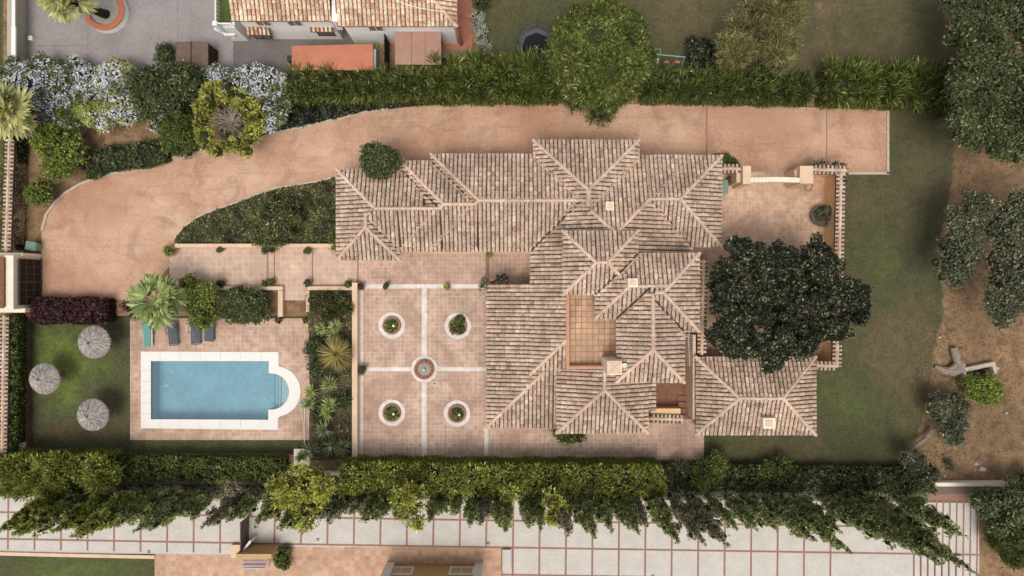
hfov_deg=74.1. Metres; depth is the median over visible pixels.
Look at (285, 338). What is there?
pool deck
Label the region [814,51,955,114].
clipped hedge
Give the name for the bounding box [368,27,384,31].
window
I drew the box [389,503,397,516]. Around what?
cypress tree
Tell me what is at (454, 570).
window
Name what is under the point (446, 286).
potted plant
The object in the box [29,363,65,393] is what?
straw parasol
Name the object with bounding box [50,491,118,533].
cypress tree
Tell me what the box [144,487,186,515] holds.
cypress tree
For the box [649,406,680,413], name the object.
garden wall
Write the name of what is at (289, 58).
vent box
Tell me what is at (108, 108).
flowering shrub
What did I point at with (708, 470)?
leafy bush
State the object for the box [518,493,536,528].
cypress tree
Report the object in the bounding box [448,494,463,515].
cypress tree
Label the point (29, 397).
garden bank
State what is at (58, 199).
driveway kerb
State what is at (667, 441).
courtyard
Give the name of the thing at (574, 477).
clipped hedge
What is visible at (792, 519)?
cypress tree
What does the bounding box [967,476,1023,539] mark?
dark bush
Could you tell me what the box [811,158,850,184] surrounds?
bougainvillea
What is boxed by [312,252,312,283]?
paving line
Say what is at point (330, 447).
yucca
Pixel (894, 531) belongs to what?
cypress tree
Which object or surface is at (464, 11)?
pink terrace
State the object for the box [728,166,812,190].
gate arch
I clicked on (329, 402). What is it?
yucca
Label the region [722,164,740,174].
tiled wall
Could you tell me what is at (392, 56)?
flagstone terrace
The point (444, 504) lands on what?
cypress tree
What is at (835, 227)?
tiled wall
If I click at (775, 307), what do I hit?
patio tree
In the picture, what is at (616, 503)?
cypress tree
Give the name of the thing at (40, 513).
cypress tree
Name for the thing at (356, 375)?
garden wall
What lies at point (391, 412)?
round flower bed
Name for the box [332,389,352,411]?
shrub
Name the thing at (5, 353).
tiled wall
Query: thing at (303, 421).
pool net
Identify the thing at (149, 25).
grey yard
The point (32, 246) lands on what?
wheelie bin
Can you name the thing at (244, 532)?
drive gate
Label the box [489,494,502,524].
cypress tree
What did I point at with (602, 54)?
conifer tree
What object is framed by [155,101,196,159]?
dark bush
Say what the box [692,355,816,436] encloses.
garage
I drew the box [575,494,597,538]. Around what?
cypress tree
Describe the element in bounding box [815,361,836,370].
tiled wall
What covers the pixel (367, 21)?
neighbour house
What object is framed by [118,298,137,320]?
dark bush
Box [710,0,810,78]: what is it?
olive tree
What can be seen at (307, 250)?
potted plant
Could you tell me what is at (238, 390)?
swimming pool
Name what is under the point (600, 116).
climbing shrub
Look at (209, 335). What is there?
sun lounger
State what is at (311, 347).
shrub
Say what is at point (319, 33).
window
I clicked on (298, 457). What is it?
yucca
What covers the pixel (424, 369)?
fountain
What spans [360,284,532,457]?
marble paving strip
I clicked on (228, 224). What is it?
ground cover
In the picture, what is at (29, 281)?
entrance gate
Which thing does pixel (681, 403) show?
passage steps
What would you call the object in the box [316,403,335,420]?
yucca
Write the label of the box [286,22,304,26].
window
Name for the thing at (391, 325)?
round flower bed
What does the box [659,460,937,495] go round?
leafy hedge
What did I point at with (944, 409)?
olive tree
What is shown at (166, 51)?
round bush
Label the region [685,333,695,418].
garden wall
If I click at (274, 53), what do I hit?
grey yard
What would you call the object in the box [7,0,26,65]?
yard wall
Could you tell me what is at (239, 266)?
terrace
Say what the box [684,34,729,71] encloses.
dark bush
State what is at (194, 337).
sun lounger
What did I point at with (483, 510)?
cypress tree
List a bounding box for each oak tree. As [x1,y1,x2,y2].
[934,34,1023,167]
[938,0,1023,51]
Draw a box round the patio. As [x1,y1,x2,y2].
[693,172,825,360]
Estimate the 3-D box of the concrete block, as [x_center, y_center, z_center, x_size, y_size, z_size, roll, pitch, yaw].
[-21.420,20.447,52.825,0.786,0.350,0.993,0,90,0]
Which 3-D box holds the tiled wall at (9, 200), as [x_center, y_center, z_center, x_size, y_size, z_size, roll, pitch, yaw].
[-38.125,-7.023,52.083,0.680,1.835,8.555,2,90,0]
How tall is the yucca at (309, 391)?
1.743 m
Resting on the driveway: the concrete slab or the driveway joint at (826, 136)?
the driveway joint at (826, 136)
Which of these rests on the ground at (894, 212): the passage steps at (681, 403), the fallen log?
the fallen log
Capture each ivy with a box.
[277,101,456,131]
[715,151,739,164]
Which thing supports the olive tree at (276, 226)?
on the ground at (894, 212)
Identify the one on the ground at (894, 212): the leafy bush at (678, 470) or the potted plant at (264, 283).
the leafy bush at (678, 470)
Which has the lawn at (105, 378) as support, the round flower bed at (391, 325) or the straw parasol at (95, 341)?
the straw parasol at (95, 341)
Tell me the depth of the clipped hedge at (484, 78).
50.46 m
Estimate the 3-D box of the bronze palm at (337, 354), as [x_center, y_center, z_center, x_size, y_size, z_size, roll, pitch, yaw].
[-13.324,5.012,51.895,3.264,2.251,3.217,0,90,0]
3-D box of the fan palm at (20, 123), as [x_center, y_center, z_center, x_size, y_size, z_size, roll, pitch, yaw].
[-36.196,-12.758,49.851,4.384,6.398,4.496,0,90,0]
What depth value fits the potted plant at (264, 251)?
52.37 m
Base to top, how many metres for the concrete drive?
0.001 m
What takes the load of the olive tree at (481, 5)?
on the ground at (894, 212)
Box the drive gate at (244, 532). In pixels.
[240,516,248,551]
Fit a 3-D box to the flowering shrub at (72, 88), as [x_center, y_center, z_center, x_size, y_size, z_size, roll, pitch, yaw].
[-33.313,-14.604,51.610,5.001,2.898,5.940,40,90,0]
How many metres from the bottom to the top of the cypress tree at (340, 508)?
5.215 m
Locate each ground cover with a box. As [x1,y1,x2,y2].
[174,177,336,243]
[305,290,351,461]
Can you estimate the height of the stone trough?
0.500 m
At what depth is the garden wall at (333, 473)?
52.50 m
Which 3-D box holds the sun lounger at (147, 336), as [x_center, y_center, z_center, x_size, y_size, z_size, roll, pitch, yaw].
[-28.598,3.654,53.130,0.917,0.900,1.930,0,90,0]
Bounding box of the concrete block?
[231,543,239,557]
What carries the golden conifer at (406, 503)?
on the ground at (894, 212)
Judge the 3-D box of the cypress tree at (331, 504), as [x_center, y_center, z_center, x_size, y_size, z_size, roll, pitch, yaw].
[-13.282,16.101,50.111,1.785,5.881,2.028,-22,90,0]
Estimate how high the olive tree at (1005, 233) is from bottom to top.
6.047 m
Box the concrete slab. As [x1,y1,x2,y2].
[502,548,510,570]
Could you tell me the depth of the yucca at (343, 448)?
51.85 m
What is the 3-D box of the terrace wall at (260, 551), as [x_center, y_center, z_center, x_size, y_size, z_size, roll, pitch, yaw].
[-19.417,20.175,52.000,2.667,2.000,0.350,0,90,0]
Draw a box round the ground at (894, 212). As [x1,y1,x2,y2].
[0,0,1023,575]
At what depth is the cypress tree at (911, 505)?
47.94 m
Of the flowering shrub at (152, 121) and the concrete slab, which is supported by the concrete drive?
the concrete slab
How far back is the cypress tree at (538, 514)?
48.03 m
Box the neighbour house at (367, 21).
[212,0,462,45]
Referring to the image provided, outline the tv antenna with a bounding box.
[680,331,692,364]
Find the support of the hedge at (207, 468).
on the ground at (894, 212)
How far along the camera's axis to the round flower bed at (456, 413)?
52.92 m
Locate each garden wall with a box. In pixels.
[175,244,332,247]
[216,286,284,289]
[278,291,284,316]
[289,471,338,475]
[294,449,309,465]
[306,291,310,311]
[307,286,351,289]
[352,283,359,456]
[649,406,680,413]
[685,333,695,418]
[933,480,1007,485]
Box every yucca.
[294,448,308,462]
[299,397,315,412]
[301,440,321,459]
[302,384,316,399]
[313,322,328,335]
[313,419,334,438]
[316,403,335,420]
[320,376,336,391]
[321,395,337,410]
[322,437,340,457]
[326,317,342,333]
[326,331,340,341]
[333,437,350,457]
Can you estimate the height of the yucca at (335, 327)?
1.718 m
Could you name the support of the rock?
on the ground at (894, 212)
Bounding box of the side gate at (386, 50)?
[384,34,389,69]
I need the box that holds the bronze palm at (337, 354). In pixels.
[316,334,355,373]
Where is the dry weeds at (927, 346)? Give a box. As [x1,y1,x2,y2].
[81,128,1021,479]
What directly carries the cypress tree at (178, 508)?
on the ground at (894, 212)
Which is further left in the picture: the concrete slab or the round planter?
the round planter
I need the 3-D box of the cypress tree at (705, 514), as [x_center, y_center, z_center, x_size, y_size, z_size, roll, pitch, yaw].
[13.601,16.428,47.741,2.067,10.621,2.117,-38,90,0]
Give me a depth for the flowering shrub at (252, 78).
50.90 m
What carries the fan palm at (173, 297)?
on the ground at (894, 212)
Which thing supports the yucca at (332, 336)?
on the ground at (894, 212)
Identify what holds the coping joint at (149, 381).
on the pool coping
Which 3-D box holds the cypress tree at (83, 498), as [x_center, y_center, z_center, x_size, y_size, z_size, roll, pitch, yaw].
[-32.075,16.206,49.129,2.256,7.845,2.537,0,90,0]
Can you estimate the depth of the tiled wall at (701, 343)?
50.47 m
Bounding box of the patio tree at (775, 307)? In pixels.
[704,231,873,373]
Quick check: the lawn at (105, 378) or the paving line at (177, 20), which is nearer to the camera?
the paving line at (177, 20)
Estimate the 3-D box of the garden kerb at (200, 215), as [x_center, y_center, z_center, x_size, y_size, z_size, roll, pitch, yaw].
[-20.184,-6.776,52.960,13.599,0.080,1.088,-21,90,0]
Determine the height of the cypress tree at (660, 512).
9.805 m
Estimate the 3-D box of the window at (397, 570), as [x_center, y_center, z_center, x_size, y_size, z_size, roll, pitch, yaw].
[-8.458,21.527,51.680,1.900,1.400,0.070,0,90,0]
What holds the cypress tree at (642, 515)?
on the ground at (894, 212)
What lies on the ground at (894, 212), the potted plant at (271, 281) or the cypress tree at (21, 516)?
the cypress tree at (21, 516)
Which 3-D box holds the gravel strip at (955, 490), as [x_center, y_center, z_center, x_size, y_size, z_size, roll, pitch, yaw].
[3.853,15.242,52.970,70.595,0.001,1.139,0,90,0]
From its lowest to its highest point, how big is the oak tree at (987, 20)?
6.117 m
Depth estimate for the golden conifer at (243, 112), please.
50.24 m
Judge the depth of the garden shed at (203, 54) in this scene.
51.14 m
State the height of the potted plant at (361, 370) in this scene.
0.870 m
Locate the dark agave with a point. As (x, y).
(1017, 475)
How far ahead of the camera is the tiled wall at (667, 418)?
51.68 m
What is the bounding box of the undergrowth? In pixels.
[105,481,931,502]
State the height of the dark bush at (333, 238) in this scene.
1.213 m
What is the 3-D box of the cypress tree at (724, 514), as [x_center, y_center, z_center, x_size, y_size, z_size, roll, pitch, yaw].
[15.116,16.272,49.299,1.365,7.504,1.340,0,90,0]
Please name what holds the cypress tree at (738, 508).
on the ground at (894, 212)
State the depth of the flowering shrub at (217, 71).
51.01 m
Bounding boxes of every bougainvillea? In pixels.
[477,272,509,291]
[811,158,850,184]
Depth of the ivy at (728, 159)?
52.70 m
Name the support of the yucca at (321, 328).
on the ground at (894, 212)
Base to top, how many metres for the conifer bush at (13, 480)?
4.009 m
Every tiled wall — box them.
[0,315,12,453]
[1,139,26,252]
[648,413,682,423]
[692,260,707,354]
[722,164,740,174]
[812,165,846,176]
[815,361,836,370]
[822,171,845,367]
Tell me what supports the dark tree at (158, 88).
on the ground at (894, 212)
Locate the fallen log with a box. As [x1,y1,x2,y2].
[933,347,965,375]
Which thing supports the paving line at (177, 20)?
on the grey yard at (149, 25)
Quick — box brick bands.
[0,494,978,575]
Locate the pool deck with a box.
[130,318,308,439]
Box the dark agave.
[1006,465,1023,482]
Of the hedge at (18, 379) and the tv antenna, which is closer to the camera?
the tv antenna
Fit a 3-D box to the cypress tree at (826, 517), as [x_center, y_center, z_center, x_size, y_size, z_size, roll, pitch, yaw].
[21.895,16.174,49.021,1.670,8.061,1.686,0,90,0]
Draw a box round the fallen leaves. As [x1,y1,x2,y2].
[426,5,1019,475]
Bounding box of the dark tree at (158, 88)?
[123,58,202,120]
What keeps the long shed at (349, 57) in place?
on the grey yard at (274, 53)
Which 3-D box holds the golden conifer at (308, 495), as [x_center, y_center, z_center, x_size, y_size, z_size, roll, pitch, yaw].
[-14.716,14.722,49.538,5.074,7.041,5.385,0,90,0]
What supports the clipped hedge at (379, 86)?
on the ground at (894, 212)
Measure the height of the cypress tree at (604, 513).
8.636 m
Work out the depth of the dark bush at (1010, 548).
50.83 m
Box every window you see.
[254,35,272,38]
[255,22,273,26]
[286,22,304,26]
[316,32,335,35]
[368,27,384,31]
[391,566,414,574]
[448,566,473,574]
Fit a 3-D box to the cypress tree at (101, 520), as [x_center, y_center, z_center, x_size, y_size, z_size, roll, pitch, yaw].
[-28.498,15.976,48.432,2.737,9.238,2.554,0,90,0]
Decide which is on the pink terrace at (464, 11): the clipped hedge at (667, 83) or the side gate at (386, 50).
the side gate at (386, 50)
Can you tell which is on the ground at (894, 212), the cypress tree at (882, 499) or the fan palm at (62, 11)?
the cypress tree at (882, 499)
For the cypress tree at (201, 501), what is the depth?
50.30 m
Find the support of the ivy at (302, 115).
on the ground at (894, 212)
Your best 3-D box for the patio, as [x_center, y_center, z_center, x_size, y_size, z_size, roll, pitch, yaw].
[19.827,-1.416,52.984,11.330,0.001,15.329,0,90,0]
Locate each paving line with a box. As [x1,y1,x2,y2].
[177,0,177,41]
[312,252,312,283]
[486,256,488,278]
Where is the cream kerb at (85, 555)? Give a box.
[0,551,154,558]
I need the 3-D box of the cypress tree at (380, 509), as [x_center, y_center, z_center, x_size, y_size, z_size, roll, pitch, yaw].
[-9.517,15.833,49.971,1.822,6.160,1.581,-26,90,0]
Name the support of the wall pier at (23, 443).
on the ground at (894, 212)
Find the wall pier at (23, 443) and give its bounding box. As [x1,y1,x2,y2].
[18,442,25,448]
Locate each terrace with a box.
[155,547,500,575]
[170,246,529,287]
[283,285,305,299]
[381,0,471,48]
[381,49,470,68]
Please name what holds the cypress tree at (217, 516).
on the ground at (894, 212)
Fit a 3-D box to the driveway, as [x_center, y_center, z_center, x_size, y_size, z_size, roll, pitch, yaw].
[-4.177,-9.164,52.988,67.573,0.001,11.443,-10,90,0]
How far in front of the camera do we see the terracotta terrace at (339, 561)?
52.99 m
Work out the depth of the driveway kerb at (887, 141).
52.90 m
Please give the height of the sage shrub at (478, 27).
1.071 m
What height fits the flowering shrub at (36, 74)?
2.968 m
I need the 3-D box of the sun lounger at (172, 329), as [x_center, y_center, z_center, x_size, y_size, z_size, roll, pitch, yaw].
[-26.625,3.570,53.212,0.917,0.735,1.930,-4,90,0]
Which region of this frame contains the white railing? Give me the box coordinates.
[243,535,256,549]
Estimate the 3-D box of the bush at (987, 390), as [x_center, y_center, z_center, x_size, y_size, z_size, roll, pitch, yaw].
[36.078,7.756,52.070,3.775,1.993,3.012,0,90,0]
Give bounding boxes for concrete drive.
[0,496,978,575]
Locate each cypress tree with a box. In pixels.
[0,492,65,532]
[10,491,82,538]
[31,490,96,530]
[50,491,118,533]
[68,488,146,539]
[95,490,128,518]
[110,490,165,527]
[132,489,185,532]
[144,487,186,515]
[164,489,201,518]
[182,490,212,520]
[200,492,242,528]
[225,489,263,522]
[253,491,284,528]
[276,509,296,531]
[313,490,341,524]
[331,495,351,519]
[344,492,367,514]
[358,492,377,522]
[371,490,392,520]
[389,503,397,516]
[424,494,442,522]
[437,493,449,513]
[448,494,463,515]
[462,493,482,527]
[473,495,491,525]
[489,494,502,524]
[497,498,513,531]
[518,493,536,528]
[532,495,546,531]
[554,495,573,536]
[567,495,585,528]
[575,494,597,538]
[590,494,615,533]
[609,496,627,525]
[618,495,641,534]
[630,494,650,527]
[640,493,680,543]
[667,492,706,545]
[684,493,730,548]
[705,495,737,530]
[722,495,758,531]
[738,492,778,531]
[758,491,817,541]
[778,494,853,554]
[792,494,843,533]
[818,493,874,534]
[828,491,901,543]
[832,489,938,562]
[852,489,979,575]
[859,495,951,552]
[890,490,971,538]
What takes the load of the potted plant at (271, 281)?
on the terrace at (239, 266)
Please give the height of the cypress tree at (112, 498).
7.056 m
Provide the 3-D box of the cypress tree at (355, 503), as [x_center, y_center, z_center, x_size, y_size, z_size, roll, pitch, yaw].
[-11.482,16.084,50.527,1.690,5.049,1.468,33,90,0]
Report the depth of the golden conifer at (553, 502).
47.74 m
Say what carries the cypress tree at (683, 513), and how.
on the ground at (894, 212)
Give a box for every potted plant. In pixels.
[161,244,176,256]
[216,247,223,252]
[216,279,224,287]
[261,245,267,254]
[261,279,267,286]
[267,278,275,285]
[273,544,291,570]
[274,315,281,323]
[302,316,308,323]
[303,247,310,254]
[303,279,311,286]
[344,280,352,287]
[357,365,366,374]
[358,283,364,290]
[382,282,389,289]
[443,283,450,289]
[486,252,492,257]
[811,205,830,226]
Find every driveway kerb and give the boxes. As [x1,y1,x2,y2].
[40,108,388,230]
[848,172,888,174]
[886,110,888,173]
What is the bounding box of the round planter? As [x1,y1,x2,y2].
[83,0,128,32]
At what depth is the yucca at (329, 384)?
51.94 m
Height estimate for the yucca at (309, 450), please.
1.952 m
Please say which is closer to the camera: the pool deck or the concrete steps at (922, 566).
the concrete steps at (922, 566)
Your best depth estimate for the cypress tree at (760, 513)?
48.47 m
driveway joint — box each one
[706,107,707,155]
[826,109,826,163]
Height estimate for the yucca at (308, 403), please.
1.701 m
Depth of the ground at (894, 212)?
53.00 m
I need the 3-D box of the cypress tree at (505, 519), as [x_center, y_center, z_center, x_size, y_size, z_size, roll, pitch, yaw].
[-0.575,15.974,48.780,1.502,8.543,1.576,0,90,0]
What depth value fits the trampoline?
52.20 m
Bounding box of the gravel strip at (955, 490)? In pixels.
[120,476,1005,493]
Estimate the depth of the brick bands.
52.99 m
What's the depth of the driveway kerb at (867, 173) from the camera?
52.90 m
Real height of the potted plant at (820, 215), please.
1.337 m
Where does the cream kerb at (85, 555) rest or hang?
on the ground at (894, 212)
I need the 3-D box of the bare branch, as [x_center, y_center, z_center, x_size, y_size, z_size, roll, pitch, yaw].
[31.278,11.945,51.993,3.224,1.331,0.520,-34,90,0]
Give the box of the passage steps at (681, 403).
[677,395,691,418]
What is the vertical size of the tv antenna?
1.800 m
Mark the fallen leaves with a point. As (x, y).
(856, 267)
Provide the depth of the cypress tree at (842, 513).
48.43 m
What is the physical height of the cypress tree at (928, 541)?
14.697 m
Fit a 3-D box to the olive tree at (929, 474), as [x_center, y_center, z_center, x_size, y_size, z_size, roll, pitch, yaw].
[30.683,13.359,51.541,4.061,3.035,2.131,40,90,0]
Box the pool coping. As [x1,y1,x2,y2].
[141,351,300,429]
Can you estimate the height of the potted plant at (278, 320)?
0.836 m
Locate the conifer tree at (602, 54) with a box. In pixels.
[544,0,659,116]
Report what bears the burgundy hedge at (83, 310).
on the ground at (894, 212)
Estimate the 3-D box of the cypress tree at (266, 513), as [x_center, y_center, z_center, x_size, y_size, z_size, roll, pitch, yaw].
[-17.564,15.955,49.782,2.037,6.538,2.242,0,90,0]
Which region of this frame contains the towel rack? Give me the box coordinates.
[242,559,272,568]
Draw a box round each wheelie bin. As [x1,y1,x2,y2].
[25,241,41,250]
[722,180,727,193]
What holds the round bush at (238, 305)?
on the ground at (894, 212)
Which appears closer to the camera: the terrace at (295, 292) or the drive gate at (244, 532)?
the drive gate at (244, 532)
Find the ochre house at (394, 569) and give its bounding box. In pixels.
[381,562,482,575]
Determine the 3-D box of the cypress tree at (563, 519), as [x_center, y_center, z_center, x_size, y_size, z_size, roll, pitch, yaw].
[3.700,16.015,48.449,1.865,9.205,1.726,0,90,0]
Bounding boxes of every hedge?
[0,314,29,453]
[0,447,124,483]
[29,295,116,325]
[78,138,171,179]
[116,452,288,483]
[281,60,454,107]
[335,454,667,500]
[426,45,565,109]
[638,60,820,108]
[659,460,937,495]
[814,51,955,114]
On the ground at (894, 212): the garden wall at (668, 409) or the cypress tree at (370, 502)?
the cypress tree at (370, 502)
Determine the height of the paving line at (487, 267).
0.015 m
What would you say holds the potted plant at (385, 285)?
on the marble paving strip at (424, 287)
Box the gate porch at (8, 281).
[0,255,40,308]
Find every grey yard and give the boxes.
[27,0,232,74]
[233,27,392,75]
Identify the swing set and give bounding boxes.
[656,49,684,69]
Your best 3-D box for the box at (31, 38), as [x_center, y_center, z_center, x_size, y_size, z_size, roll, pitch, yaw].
[-37.453,-19.431,52.850,0.332,0.300,0.332,0,90,0]
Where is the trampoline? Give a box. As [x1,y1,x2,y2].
[517,21,551,59]
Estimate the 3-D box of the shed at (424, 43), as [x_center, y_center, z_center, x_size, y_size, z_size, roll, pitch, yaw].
[-6.987,-18.043,51.746,3.415,2.508,2.821,0,90,0]
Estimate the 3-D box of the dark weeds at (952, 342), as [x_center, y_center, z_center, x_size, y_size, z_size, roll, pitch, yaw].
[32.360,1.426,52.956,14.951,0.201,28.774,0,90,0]
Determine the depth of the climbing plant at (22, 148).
52.05 m
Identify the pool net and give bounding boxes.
[300,400,304,442]
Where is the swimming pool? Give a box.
[151,361,288,419]
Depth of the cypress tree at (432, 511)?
48.63 m
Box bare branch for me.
[910,429,933,451]
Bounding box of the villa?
[335,138,723,434]
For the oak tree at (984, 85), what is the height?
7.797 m
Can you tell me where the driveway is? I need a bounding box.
[42,103,885,299]
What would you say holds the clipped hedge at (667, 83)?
on the ground at (894, 212)
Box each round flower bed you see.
[379,312,404,338]
[379,399,404,425]
[444,313,470,338]
[444,400,469,426]
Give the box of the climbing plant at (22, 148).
[0,135,29,250]
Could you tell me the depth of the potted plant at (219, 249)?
52.35 m
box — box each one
[28,36,34,40]
[287,55,291,64]
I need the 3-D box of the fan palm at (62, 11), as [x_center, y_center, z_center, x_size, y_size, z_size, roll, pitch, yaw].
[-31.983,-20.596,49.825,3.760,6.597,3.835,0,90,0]
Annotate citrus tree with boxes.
[21,177,53,207]
[27,120,91,183]
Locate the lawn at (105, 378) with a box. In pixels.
[32,316,309,452]
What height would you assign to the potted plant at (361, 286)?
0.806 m
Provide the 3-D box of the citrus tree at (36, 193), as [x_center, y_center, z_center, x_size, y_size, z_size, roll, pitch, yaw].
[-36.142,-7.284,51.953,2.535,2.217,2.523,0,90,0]
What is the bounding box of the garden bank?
[27,316,293,453]
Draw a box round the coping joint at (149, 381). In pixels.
[141,352,220,427]
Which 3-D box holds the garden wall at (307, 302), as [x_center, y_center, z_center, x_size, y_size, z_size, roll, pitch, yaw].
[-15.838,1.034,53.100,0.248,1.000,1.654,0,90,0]
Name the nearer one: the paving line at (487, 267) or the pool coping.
the paving line at (487, 267)
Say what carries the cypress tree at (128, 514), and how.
on the ground at (894, 212)
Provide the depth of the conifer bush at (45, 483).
49.91 m
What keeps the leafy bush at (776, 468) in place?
on the ground at (894, 212)
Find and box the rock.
[979,466,985,471]
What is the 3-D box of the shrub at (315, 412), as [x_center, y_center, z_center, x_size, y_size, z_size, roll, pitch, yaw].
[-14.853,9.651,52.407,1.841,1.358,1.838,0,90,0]
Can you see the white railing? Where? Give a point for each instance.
(248, 543)
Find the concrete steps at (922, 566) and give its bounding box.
[913,555,961,575]
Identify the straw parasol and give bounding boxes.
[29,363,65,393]
[77,399,111,430]
[78,325,113,358]
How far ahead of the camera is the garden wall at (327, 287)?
52.50 m
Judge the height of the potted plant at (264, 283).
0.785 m
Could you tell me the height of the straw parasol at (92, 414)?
2.940 m
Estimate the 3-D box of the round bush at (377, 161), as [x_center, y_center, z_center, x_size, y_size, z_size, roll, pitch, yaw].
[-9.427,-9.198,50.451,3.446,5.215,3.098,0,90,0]
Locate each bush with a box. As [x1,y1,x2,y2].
[0,448,36,502]
[24,449,84,498]
[78,458,124,497]
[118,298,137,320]
[151,41,175,65]
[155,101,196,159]
[177,273,221,331]
[216,284,271,325]
[304,289,353,323]
[326,231,336,251]
[358,140,404,181]
[550,428,586,446]
[663,458,692,484]
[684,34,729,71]
[687,449,730,495]
[757,453,795,483]
[941,458,956,473]
[957,370,1006,408]
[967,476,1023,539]
[979,518,1023,572]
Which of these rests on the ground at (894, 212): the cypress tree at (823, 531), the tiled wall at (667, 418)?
the cypress tree at (823, 531)
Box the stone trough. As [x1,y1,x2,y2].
[960,361,997,381]
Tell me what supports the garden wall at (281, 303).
on the ground at (894, 212)
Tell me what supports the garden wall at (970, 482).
on the ground at (894, 212)
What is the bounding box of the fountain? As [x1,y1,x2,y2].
[411,356,437,382]
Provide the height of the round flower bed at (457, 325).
0.781 m
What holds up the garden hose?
on the grey yard at (274, 53)
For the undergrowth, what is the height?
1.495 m
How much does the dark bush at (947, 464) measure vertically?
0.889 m
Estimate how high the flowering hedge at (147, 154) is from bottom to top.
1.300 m
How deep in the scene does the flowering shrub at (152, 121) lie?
51.22 m
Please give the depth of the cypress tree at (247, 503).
49.90 m
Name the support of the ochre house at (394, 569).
on the terracotta terrace at (339, 561)
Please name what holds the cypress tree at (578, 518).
on the ground at (894, 212)
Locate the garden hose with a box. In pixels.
[376,43,381,66]
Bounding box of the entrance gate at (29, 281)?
[18,258,41,304]
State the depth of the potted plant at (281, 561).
52.18 m
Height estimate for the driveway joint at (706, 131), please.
0.005 m
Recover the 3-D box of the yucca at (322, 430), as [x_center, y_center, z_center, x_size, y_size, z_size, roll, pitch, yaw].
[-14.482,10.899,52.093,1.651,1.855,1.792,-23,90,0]
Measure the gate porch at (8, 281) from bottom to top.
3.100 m
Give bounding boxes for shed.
[176,41,217,69]
[292,44,379,73]
[395,31,442,65]
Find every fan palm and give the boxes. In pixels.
[0,81,46,140]
[34,0,109,26]
[124,271,189,329]
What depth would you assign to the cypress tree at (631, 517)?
47.29 m
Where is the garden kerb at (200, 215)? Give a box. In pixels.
[174,175,335,237]
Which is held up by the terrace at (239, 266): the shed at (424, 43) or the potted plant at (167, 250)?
the potted plant at (167, 250)
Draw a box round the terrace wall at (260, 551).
[236,544,280,558]
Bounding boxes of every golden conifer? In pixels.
[189,78,268,159]
[264,459,335,535]
[386,481,430,533]
[499,481,519,506]
[540,483,569,528]
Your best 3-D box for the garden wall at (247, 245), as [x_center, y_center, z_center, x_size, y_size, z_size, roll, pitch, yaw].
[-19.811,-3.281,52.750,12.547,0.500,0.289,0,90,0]
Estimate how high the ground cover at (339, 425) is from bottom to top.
0.666 m
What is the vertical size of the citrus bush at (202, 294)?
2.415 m
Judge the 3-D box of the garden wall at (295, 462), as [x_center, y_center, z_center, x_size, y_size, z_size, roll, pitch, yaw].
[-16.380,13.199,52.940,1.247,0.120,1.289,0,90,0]
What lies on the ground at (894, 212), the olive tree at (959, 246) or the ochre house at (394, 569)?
the olive tree at (959, 246)
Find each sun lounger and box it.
[140,322,154,346]
[165,321,179,345]
[188,322,201,344]
[204,320,215,341]
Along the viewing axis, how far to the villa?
49.19 m
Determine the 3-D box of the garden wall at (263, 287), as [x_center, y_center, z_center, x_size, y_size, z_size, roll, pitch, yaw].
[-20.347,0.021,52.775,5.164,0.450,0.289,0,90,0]
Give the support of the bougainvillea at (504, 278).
on the ground at (894, 212)
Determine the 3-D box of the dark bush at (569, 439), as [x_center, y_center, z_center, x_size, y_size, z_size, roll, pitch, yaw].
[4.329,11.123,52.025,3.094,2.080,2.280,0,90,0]
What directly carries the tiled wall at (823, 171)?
on the patio
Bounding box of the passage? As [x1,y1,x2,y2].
[655,344,698,405]
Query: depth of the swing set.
51.73 m
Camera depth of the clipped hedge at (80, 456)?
50.58 m
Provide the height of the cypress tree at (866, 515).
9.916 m
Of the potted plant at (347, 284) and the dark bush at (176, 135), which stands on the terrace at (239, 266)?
the potted plant at (347, 284)
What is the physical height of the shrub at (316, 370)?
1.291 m
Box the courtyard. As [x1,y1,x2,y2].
[356,254,703,459]
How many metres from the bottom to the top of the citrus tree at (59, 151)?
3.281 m
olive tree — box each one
[248,196,304,251]
[471,0,490,11]
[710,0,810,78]
[897,447,945,487]
[922,386,973,448]
[926,188,998,290]
[970,188,1023,330]
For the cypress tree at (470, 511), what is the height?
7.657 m
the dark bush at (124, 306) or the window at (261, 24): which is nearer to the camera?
the window at (261, 24)
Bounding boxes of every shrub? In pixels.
[0,50,71,124]
[35,54,100,132]
[67,54,138,134]
[135,102,171,133]
[191,60,231,103]
[227,61,293,135]
[301,335,327,359]
[306,358,331,382]
[309,402,330,423]
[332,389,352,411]
[469,9,493,53]
[558,90,626,129]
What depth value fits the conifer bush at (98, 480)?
49.79 m
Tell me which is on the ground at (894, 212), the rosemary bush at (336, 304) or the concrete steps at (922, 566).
the rosemary bush at (336, 304)
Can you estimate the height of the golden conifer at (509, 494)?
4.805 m
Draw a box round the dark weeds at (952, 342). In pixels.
[842,135,1020,489]
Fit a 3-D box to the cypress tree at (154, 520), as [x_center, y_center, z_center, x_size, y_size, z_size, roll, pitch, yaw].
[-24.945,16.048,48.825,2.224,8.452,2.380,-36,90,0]
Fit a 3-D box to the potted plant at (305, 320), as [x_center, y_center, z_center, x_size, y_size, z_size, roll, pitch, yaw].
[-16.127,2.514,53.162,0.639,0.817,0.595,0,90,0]
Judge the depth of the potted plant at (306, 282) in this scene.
52.33 m
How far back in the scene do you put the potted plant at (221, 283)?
52.39 m
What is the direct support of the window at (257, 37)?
in the neighbour house at (367, 21)

